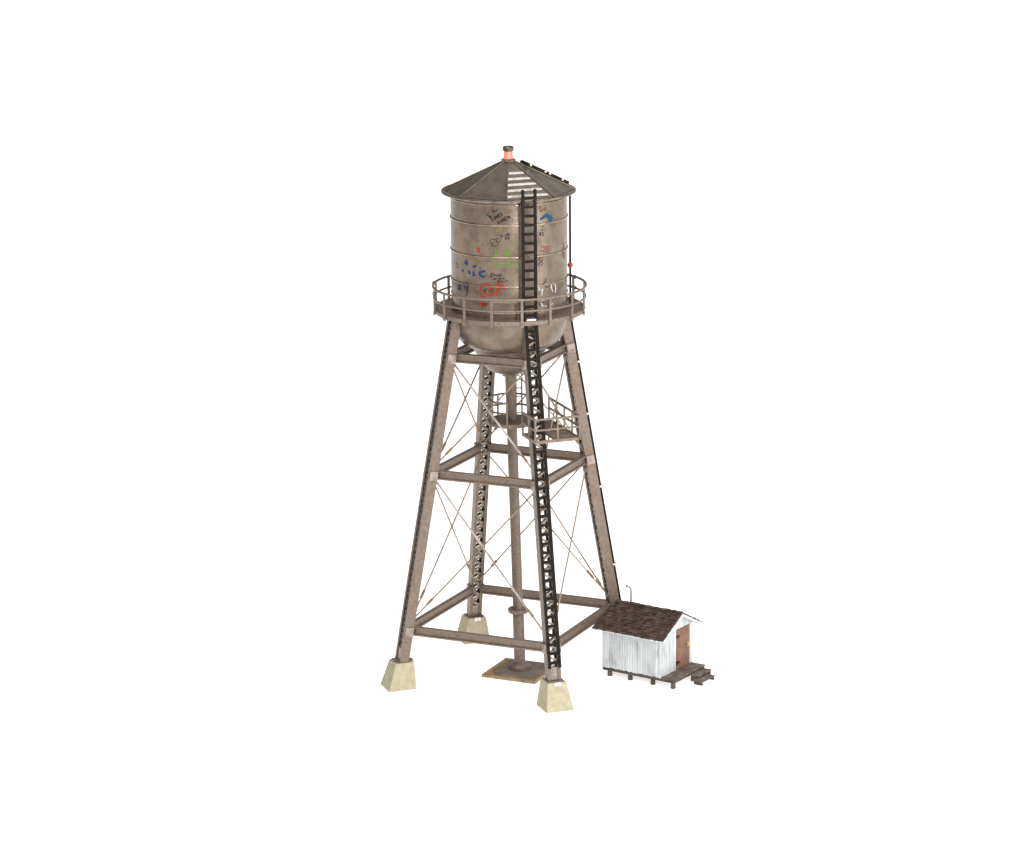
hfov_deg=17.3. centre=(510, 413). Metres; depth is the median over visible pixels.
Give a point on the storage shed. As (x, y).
(653, 643)
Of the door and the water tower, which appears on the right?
the door
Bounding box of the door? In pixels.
[676,624,689,669]
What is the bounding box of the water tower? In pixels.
[381,145,620,713]
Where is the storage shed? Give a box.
[591,585,714,688]
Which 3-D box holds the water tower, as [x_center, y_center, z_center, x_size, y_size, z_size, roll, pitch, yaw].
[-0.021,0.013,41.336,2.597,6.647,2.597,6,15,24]
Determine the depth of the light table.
54.52 m

